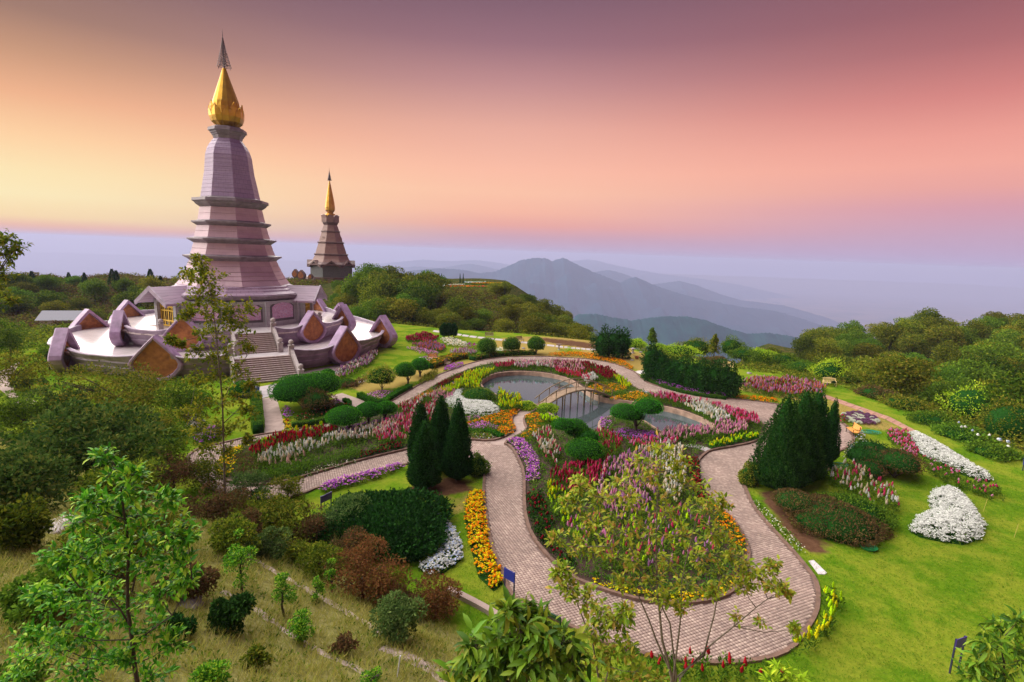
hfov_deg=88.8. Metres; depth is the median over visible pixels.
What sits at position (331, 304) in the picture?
broadleaf tree
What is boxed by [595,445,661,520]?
snapdragons
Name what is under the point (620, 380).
snapdragons
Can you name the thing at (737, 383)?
yew tree
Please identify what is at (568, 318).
broadleaf tree
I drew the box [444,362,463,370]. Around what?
flowers
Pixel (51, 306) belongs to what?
broadleaf tree
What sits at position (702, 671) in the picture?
snapdragons
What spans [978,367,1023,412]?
broadleaf tree
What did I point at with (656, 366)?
yew tree
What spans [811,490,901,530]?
shrub
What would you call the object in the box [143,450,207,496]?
bush
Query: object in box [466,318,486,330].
broadleaf tree
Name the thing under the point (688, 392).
hedge
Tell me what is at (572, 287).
mountain ridge
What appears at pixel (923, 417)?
shrub
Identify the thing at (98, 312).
broadleaf tree
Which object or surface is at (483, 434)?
flowers
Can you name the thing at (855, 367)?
broadleaf tree
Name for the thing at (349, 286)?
broadleaf tree
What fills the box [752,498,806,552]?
flowers
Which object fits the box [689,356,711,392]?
yew tree
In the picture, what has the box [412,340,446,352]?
snapdragons
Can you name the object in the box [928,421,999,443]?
shrub
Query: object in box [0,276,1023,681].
ground
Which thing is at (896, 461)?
shrub
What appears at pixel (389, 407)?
topiary tree
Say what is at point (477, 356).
hedge
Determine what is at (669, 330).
mountain ridge
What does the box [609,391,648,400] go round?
flowers
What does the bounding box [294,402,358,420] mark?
snapdragons
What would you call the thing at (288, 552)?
bush
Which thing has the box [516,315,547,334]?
broadleaf tree
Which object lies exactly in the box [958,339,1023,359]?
broadleaf tree
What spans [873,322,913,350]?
broadleaf tree
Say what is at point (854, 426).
bench
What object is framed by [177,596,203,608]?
rock
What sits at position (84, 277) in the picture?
conifer
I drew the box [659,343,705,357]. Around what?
shrub
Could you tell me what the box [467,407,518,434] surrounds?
flowers
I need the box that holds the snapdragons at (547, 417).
[539,413,558,424]
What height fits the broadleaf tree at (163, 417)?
4.627 m
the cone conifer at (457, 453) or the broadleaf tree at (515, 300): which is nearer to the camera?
the cone conifer at (457, 453)
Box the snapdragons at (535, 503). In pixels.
[525,488,577,569]
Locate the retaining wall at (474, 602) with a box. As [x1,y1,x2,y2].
[448,587,516,630]
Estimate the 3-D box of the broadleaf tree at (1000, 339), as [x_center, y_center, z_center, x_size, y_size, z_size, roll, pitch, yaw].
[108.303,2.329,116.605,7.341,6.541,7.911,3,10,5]
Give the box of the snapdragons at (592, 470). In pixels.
[549,456,608,495]
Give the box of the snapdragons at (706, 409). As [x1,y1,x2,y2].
[683,397,730,423]
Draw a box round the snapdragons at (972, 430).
[957,421,979,440]
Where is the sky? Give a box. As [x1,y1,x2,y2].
[0,0,1023,287]
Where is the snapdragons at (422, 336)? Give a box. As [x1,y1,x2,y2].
[406,331,438,342]
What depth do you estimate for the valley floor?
16420.54 m
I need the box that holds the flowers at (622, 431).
[611,427,656,439]
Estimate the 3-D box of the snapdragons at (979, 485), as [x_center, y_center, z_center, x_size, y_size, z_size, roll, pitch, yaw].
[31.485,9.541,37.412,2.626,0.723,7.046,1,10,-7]
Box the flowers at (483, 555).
[463,488,503,591]
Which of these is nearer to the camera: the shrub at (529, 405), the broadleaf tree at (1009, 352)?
the shrub at (529, 405)
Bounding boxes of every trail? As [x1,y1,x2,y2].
[220,590,367,675]
[248,554,379,633]
[379,644,446,681]
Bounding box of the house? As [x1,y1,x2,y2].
[34,311,81,326]
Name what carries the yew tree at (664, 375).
on the ground at (456, 490)
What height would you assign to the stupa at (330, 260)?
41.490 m
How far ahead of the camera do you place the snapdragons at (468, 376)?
58.88 m
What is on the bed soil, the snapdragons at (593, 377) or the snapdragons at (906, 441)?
the snapdragons at (593, 377)
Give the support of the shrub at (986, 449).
on the ground at (456, 490)
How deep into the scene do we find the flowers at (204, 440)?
39.28 m
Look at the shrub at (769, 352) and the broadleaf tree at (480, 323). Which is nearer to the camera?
the shrub at (769, 352)
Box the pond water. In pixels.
[483,375,705,431]
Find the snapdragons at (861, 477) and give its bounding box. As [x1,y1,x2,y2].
[824,458,901,511]
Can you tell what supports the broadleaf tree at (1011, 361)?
on the ground at (456, 490)
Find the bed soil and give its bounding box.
[222,362,764,599]
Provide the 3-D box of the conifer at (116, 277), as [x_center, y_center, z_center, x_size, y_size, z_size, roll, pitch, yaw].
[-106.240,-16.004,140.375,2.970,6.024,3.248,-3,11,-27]
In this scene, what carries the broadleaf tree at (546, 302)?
on the ground at (456, 490)
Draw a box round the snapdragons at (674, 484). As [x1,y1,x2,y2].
[639,438,686,505]
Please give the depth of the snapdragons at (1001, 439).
41.68 m
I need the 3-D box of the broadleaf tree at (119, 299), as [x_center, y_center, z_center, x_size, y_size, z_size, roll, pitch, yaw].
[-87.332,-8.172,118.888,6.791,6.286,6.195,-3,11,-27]
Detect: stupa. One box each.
[134,32,326,328]
[306,172,354,281]
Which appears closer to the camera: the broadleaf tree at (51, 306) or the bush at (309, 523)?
the bush at (309, 523)
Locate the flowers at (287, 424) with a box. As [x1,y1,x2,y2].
[283,418,291,428]
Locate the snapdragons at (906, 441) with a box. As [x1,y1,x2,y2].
[885,427,921,456]
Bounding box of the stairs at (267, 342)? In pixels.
[228,318,283,355]
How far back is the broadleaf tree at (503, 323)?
109.99 m
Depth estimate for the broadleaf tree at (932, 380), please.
80.74 m
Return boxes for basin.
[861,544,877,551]
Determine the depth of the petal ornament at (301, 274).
175.21 m
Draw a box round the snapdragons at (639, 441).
[625,432,678,451]
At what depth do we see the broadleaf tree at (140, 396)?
41.50 m
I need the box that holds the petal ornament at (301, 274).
[297,270,305,278]
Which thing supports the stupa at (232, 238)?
on the terrace at (129, 322)
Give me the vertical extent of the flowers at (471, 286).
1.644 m
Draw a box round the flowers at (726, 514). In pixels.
[705,501,747,552]
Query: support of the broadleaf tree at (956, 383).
on the ground at (456, 490)
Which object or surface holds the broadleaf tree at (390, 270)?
on the ground at (456, 490)
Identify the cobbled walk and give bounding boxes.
[304,346,378,373]
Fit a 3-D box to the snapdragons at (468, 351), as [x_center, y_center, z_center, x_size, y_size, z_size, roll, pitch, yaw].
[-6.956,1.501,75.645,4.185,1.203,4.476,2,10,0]
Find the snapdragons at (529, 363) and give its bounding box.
[513,358,554,369]
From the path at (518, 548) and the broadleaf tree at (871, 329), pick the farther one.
the broadleaf tree at (871, 329)
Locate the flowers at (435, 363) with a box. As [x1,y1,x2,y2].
[427,351,468,368]
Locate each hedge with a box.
[250,390,264,433]
[292,415,327,427]
[305,486,455,565]
[339,397,351,406]
[356,392,381,403]
[379,383,412,400]
[468,427,504,436]
[469,350,535,360]
[640,375,725,399]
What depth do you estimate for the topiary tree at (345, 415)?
41.69 m
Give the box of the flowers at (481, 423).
[468,420,497,428]
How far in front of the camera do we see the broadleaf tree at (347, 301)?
126.36 m
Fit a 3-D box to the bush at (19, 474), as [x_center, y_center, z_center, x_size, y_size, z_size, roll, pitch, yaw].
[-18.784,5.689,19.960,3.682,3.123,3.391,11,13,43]
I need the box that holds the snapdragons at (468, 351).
[450,347,476,354]
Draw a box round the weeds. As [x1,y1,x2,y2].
[0,470,510,681]
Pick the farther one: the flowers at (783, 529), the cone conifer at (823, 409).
the cone conifer at (823, 409)
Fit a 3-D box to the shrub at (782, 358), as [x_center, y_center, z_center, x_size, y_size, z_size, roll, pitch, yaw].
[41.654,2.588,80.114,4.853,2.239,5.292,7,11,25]
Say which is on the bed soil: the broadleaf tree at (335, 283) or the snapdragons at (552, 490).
the snapdragons at (552, 490)
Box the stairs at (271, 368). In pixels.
[227,340,303,383]
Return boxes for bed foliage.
[219,359,763,595]
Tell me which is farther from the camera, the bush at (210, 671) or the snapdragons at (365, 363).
the snapdragons at (365, 363)
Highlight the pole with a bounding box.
[397,655,400,676]
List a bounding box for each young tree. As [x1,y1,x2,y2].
[646,327,658,347]
[707,334,721,355]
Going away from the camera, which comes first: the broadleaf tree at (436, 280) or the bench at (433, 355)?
the bench at (433, 355)
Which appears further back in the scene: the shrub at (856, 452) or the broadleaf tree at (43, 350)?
the broadleaf tree at (43, 350)
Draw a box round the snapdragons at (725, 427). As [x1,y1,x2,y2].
[657,417,749,442]
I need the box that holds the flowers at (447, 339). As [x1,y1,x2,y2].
[440,337,467,346]
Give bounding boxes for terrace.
[47,302,397,380]
[108,299,355,351]
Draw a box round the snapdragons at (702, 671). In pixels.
[614,643,789,681]
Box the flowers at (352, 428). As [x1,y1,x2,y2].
[337,414,397,432]
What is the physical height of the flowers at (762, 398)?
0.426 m
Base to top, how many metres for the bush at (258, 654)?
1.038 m
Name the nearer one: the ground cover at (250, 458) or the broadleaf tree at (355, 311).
the ground cover at (250, 458)
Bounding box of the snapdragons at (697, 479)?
[686,454,711,499]
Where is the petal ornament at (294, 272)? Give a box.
[292,269,297,277]
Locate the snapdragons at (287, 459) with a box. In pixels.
[256,450,314,471]
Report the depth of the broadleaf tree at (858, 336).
139.95 m
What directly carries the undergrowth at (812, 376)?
on the ground at (456, 490)
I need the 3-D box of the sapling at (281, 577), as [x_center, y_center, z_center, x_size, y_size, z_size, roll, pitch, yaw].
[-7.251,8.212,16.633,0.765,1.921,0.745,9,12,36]
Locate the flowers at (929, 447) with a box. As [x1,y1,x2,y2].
[908,430,993,482]
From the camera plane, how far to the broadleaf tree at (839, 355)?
97.04 m
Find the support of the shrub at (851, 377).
on the ground at (456, 490)
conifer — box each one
[28,271,36,279]
[80,272,87,286]
[106,268,115,286]
[111,270,119,288]
[146,269,155,279]
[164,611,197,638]
[405,419,442,488]
[406,399,429,459]
[430,394,450,471]
[439,398,474,480]
[748,394,814,490]
[794,387,828,483]
[813,389,837,474]
[827,398,841,460]
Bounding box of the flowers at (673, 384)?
[651,377,725,394]
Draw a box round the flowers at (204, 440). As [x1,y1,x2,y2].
[191,425,221,445]
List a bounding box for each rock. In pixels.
[47,514,83,533]
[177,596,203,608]
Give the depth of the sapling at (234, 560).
17.07 m
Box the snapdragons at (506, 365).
[493,359,514,370]
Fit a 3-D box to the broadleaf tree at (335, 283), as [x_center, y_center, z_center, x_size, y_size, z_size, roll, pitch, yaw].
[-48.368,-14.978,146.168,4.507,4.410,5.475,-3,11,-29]
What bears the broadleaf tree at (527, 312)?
on the ground at (456, 490)
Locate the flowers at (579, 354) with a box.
[549,351,632,368]
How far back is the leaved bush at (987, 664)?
8.02 m
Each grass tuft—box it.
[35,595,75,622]
[49,503,81,531]
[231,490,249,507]
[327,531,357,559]
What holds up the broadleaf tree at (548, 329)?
on the ground at (456, 490)
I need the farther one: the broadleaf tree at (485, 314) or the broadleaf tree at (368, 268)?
the broadleaf tree at (368, 268)
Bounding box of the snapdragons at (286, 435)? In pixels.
[249,423,338,457]
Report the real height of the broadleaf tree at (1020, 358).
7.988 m
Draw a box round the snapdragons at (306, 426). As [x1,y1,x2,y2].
[262,421,322,442]
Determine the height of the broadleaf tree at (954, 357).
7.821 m
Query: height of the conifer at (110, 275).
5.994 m
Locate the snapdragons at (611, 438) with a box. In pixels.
[592,427,623,462]
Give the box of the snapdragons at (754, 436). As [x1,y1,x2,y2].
[707,430,759,448]
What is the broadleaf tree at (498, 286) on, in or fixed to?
on the ground at (456, 490)
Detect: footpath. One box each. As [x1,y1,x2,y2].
[0,362,34,403]
[262,397,285,432]
[332,393,363,406]
[490,406,536,445]
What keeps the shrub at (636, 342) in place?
on the ground at (456, 490)
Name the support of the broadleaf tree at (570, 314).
on the ground at (456, 490)
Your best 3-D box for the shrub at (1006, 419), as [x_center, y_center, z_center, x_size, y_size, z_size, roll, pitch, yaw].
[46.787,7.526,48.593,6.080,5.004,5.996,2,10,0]
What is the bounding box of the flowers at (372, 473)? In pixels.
[318,462,406,491]
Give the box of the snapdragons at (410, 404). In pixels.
[398,393,436,420]
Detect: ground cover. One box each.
[232,449,259,473]
[257,442,363,481]
[340,370,367,388]
[415,368,437,383]
[555,347,582,353]
[582,557,740,590]
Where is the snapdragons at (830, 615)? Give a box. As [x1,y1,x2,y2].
[790,581,845,655]
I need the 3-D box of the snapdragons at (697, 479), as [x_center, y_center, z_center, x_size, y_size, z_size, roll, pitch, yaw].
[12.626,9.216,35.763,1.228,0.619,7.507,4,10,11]
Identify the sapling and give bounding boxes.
[0,524,123,681]
[6,442,208,681]
[221,528,257,590]
[271,571,297,616]
[287,608,315,643]
[310,574,325,601]
[323,557,336,592]
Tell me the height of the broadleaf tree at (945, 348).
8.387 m
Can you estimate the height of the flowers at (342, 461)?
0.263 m
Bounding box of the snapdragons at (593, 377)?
[581,371,598,385]
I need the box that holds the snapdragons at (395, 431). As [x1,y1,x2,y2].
[375,411,413,443]
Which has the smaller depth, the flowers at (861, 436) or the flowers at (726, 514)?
the flowers at (726, 514)
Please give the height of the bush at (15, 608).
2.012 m
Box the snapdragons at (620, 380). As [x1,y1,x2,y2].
[613,374,631,388]
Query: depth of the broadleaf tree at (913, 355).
116.81 m
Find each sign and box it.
[320,492,331,508]
[504,567,515,593]
[948,635,966,673]
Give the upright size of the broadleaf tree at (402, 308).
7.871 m
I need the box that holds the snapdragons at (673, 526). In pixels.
[559,502,722,575]
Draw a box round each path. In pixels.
[186,356,854,664]
[433,330,592,350]
[684,444,709,450]
[809,560,826,574]
[823,394,913,431]
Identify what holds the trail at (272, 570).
on the ground at (456, 490)
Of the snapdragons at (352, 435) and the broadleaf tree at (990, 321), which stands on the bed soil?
the snapdragons at (352, 435)
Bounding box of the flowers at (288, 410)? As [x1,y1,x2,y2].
[279,405,293,418]
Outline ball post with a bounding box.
[158,319,163,329]
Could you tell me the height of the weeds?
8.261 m
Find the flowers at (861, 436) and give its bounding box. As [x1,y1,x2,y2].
[843,431,866,456]
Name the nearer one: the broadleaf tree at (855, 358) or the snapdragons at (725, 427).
the snapdragons at (725, 427)
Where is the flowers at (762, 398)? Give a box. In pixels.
[735,394,778,401]
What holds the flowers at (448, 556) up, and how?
on the ground at (456, 490)
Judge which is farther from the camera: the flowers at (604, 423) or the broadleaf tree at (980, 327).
the broadleaf tree at (980, 327)
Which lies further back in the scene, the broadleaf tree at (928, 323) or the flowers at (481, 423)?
the broadleaf tree at (928, 323)
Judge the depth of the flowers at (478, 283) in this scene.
157.13 m
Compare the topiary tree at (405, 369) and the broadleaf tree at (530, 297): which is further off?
the broadleaf tree at (530, 297)
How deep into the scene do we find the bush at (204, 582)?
15.44 m
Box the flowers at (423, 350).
[407,346,438,354]
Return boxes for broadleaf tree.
[0,228,33,315]
[0,296,7,313]
[0,317,28,359]
[0,390,62,441]
[1,272,33,287]
[1,294,34,313]
[3,286,34,308]
[6,281,38,297]
[21,345,68,369]
[29,274,65,289]
[30,360,189,428]
[31,289,68,308]
[38,300,70,312]
[63,275,81,285]
[68,297,92,310]
[77,278,110,300]
[87,308,106,319]
[109,292,141,309]
[110,279,134,287]
[114,277,133,292]
[123,284,144,294]
[128,407,185,465]
[137,288,153,305]
[138,275,167,288]
[149,376,219,431]
[326,302,344,307]
[329,293,340,302]
[331,280,343,290]
[332,293,359,305]
[333,285,341,294]
[340,271,372,304]
[350,306,369,318]
[352,294,391,320]
[355,262,387,276]
[355,273,403,298]
[358,281,389,308]
[358,298,393,320]
[365,270,394,278]
[371,297,419,322]
[378,265,403,273]
[387,271,414,284]
[388,278,409,297]
[390,293,429,321]
[397,278,442,315]
[401,272,449,297]
[414,307,437,326]
[418,269,449,298]
[432,308,451,319]
[433,312,464,329]
[441,295,469,314]
[456,306,478,321]
[457,320,473,329]
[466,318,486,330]
[474,308,493,320]
[485,282,503,292]
[493,318,514,332]
[498,304,523,321]
[499,294,517,304]
[500,281,514,294]
[505,297,526,308]
[512,301,538,313]
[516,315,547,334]
[518,293,537,303]
[520,311,533,321]
[526,312,551,327]
[536,298,552,312]
[536,322,565,337]
[547,304,564,316]
[549,322,569,337]
[551,315,566,322]
[561,310,572,320]
[561,314,572,323]
[563,323,584,333]
[566,325,590,339]
[571,323,597,338]
[742,351,769,366]
[766,347,782,353]
[790,334,817,356]
[800,328,833,344]
[804,343,841,362]
[812,325,842,333]
[812,352,858,371]
[813,337,842,346]
[818,341,844,353]
[831,333,857,343]
[833,355,871,362]
[835,326,861,335]
[836,319,867,332]
[837,339,856,356]
[844,355,906,394]
[845,328,875,342]
[850,338,885,354]
[850,342,883,358]
[857,352,941,395]
[864,322,887,339]
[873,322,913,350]
[877,350,907,358]
[893,315,917,328]
[894,351,933,365]
[895,332,931,355]
[896,319,925,333]
[900,372,949,396]
[907,316,945,333]
[911,306,944,323]
[912,381,958,410]
[918,363,974,388]
[919,360,945,372]
[924,323,967,353]
[929,339,970,361]
[940,317,959,326]
[941,376,981,389]
[942,358,1013,382]
[946,349,972,362]
[954,326,979,345]
[957,353,1023,382]
[958,318,996,341]
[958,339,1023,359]
[969,341,1007,348]
[970,315,1005,337]
[970,378,1002,421]
[974,337,1021,349]
[974,353,1023,372]
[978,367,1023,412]
[980,311,1008,319]
[990,328,1023,345]
[993,324,1023,338]
[994,317,1013,327]
[1004,313,1023,322]
[1006,319,1023,328]
[1013,319,1023,339]
[1013,347,1023,370]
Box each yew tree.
[439,323,446,337]
[446,323,452,336]
[451,323,457,336]
[588,323,611,357]
[597,325,626,359]
[614,324,632,358]
[639,340,661,380]
[650,348,672,382]
[659,354,680,386]
[665,352,691,389]
[680,353,699,389]
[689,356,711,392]
[698,357,724,394]
[711,356,735,397]
[718,361,745,398]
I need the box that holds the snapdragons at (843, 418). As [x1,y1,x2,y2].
[839,414,849,423]
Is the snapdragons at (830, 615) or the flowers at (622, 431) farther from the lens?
the flowers at (622, 431)
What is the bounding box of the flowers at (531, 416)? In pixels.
[521,412,544,437]
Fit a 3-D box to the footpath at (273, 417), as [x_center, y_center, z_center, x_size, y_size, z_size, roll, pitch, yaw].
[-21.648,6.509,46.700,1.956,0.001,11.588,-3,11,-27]
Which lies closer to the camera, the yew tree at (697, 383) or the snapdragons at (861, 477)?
the snapdragons at (861, 477)
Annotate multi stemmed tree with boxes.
[544,430,802,681]
[545,556,669,681]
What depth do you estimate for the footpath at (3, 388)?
51.66 m
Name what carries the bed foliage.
on the bed soil
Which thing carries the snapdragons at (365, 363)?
on the ground at (456, 490)
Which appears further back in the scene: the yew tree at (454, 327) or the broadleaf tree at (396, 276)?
the broadleaf tree at (396, 276)
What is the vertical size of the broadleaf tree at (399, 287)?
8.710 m
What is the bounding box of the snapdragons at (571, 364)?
[554,358,584,374]
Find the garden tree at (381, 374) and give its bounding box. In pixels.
[361,363,397,390]
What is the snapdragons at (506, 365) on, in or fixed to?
on the bed soil
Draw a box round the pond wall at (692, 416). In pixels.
[481,371,714,433]
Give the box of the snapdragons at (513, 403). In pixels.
[497,386,522,411]
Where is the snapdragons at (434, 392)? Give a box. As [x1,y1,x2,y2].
[429,386,455,401]
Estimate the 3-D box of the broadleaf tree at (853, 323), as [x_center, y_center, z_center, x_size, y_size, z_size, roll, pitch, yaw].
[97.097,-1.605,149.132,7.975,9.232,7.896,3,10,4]
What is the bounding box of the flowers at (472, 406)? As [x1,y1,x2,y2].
[445,388,499,416]
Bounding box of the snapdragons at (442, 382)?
[433,369,475,389]
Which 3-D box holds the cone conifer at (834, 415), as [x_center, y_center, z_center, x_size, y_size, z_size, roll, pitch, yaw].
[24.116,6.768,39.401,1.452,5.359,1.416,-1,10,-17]
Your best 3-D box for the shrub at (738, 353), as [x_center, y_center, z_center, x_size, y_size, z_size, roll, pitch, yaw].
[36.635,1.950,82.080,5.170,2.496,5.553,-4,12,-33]
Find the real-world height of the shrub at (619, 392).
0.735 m
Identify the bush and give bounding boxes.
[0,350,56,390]
[0,396,177,484]
[0,444,76,515]
[0,492,54,552]
[0,547,104,629]
[0,661,53,681]
[9,377,48,389]
[15,377,100,426]
[45,518,154,598]
[69,456,172,523]
[122,504,197,552]
[134,421,199,471]
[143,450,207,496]
[151,561,220,600]
[177,480,251,523]
[182,451,232,493]
[187,659,231,681]
[205,590,256,636]
[207,512,262,555]
[227,468,272,502]
[233,506,262,544]
[237,642,272,670]
[245,525,292,561]
[247,489,312,545]
[265,474,304,501]
[276,538,310,565]
[290,502,343,546]
[290,540,347,582]
[312,492,371,530]
[316,529,412,607]
[322,525,387,569]
[326,630,358,656]
[359,665,381,681]
[360,566,407,598]
[368,589,428,647]
[377,578,422,610]
[412,568,463,624]
[433,585,606,681]
[755,657,810,681]
[952,604,1023,681]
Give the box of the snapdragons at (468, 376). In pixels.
[438,366,495,394]
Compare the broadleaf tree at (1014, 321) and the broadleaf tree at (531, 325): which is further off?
the broadleaf tree at (1014, 321)
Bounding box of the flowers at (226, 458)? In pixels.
[213,445,246,475]
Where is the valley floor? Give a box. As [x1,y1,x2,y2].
[0,253,1023,332]
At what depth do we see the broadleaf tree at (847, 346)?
129.73 m
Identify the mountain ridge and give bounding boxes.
[352,259,794,305]
[352,264,497,275]
[400,258,825,337]
[573,314,798,362]
[595,270,843,328]
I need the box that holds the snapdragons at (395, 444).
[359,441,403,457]
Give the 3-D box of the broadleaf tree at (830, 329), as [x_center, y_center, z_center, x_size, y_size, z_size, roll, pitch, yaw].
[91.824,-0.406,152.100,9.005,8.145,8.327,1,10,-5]
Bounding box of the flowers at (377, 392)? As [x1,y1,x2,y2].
[367,390,391,397]
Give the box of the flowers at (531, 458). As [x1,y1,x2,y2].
[506,437,541,482]
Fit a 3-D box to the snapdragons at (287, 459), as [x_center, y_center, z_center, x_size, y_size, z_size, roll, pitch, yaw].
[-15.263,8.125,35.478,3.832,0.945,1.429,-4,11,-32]
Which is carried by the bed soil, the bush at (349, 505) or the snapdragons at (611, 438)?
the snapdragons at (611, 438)
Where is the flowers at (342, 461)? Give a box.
[303,459,355,476]
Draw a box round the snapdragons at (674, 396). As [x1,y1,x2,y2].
[649,388,700,407]
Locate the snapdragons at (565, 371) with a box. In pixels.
[555,367,590,379]
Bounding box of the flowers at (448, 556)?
[417,513,463,575]
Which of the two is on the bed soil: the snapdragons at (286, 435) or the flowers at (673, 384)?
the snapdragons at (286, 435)
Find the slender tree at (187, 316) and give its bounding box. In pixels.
[162,252,262,514]
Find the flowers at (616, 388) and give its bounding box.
[589,382,625,393]
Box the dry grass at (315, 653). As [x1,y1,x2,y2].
[0,441,532,681]
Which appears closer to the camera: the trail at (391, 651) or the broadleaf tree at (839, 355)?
the trail at (391, 651)
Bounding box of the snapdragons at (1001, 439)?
[988,434,1010,454]
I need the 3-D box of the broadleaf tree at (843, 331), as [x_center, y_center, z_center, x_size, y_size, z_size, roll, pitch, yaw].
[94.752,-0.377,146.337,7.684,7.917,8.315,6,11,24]
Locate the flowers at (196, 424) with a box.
[184,415,206,437]
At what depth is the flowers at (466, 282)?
158.86 m
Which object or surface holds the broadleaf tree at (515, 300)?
on the ground at (456, 490)
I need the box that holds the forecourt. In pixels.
[260,384,275,397]
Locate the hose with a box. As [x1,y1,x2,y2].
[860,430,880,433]
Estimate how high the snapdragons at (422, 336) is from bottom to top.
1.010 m
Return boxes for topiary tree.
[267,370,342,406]
[324,405,362,429]
[355,401,382,422]
[378,400,397,417]
[393,361,415,383]
[410,357,429,376]
[476,337,496,352]
[502,336,520,350]
[527,336,545,353]
[609,397,663,431]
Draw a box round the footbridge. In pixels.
[535,378,615,408]
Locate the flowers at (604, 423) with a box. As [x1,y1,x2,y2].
[600,415,611,427]
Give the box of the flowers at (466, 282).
[463,281,486,284]
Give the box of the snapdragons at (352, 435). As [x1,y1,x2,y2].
[342,417,399,444]
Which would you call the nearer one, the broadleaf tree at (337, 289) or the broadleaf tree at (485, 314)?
the broadleaf tree at (485, 314)
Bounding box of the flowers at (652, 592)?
[591,577,739,600]
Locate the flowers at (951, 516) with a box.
[908,485,986,544]
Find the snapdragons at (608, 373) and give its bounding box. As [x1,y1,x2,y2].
[580,360,618,381]
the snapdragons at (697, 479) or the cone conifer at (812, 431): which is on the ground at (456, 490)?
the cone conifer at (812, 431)
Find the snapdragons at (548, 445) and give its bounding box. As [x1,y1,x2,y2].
[531,424,561,466]
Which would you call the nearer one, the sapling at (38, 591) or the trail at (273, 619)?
the sapling at (38, 591)
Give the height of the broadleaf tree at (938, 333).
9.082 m
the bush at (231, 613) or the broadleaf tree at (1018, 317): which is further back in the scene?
the broadleaf tree at (1018, 317)
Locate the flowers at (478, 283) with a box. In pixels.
[472,281,499,284]
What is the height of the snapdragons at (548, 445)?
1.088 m
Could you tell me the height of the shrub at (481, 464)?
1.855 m
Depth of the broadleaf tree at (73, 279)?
144.09 m
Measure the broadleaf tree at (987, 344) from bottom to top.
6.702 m
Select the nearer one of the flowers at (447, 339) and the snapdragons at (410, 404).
the snapdragons at (410, 404)
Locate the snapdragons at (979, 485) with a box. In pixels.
[921,454,1004,500]
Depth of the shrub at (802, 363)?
73.79 m
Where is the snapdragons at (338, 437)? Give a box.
[256,428,345,465]
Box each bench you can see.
[427,354,437,359]
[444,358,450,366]
[485,332,493,336]
[822,377,836,384]
[846,422,861,435]
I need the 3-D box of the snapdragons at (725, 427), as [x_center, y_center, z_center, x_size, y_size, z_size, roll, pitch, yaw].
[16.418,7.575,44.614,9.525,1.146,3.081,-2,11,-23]
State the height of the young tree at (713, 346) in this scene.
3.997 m
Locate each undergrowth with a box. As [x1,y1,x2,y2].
[0,272,334,327]
[0,317,108,352]
[364,286,522,332]
[367,286,589,340]
[637,344,1023,456]
[849,322,1023,443]
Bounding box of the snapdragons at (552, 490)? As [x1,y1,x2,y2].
[546,479,576,525]
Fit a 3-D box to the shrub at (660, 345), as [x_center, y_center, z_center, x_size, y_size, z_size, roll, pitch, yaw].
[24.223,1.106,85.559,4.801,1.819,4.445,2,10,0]
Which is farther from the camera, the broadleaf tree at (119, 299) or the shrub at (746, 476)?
the broadleaf tree at (119, 299)
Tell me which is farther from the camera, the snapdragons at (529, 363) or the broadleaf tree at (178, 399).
the snapdragons at (529, 363)
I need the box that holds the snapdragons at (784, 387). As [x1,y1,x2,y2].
[741,375,827,397]
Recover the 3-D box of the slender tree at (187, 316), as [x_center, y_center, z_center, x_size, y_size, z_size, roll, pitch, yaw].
[-15.646,2.675,27.615,5.740,14.545,3.650,2,10,0]
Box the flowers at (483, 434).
[470,432,494,438]
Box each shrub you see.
[228,380,251,398]
[298,387,337,410]
[321,368,336,376]
[339,377,356,387]
[461,387,496,400]
[470,450,492,476]
[517,400,537,410]
[537,402,559,413]
[551,417,599,441]
[564,436,604,461]
[594,381,609,386]
[614,390,630,396]
[630,338,648,349]
[643,342,668,349]
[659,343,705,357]
[675,337,709,356]
[696,355,729,364]
[719,334,746,356]
[725,346,757,361]
[736,459,761,487]
[751,346,777,361]
[767,351,800,364]
[769,487,896,547]
[780,359,816,373]
[807,356,853,379]
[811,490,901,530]
[834,370,865,385]
[844,437,909,462]
[848,446,931,477]
[850,383,898,399]
[876,393,936,411]
[903,409,958,425]
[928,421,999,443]
[934,379,1000,422]
[961,439,1023,462]
[969,394,1023,441]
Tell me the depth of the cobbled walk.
65.19 m
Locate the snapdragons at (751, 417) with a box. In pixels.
[706,398,759,429]
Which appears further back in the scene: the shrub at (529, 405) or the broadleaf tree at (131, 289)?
the broadleaf tree at (131, 289)
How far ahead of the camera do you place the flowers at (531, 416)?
45.93 m
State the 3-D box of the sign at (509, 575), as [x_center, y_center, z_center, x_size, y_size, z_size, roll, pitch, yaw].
[-0.118,10.684,22.848,0.621,1.480,0.070,10,13,40]
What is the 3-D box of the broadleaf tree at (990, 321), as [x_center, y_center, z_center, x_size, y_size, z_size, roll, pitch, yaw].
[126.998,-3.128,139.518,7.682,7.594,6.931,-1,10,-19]
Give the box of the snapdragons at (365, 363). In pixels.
[335,349,379,378]
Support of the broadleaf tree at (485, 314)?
on the ground at (456, 490)
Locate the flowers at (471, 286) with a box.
[445,285,494,288]
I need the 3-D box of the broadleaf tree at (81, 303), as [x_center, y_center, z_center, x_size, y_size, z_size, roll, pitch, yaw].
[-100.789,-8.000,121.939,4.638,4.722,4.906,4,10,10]
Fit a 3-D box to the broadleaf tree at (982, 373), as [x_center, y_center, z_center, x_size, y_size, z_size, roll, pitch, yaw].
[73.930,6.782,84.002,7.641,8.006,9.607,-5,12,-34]
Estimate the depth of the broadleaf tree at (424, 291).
119.05 m

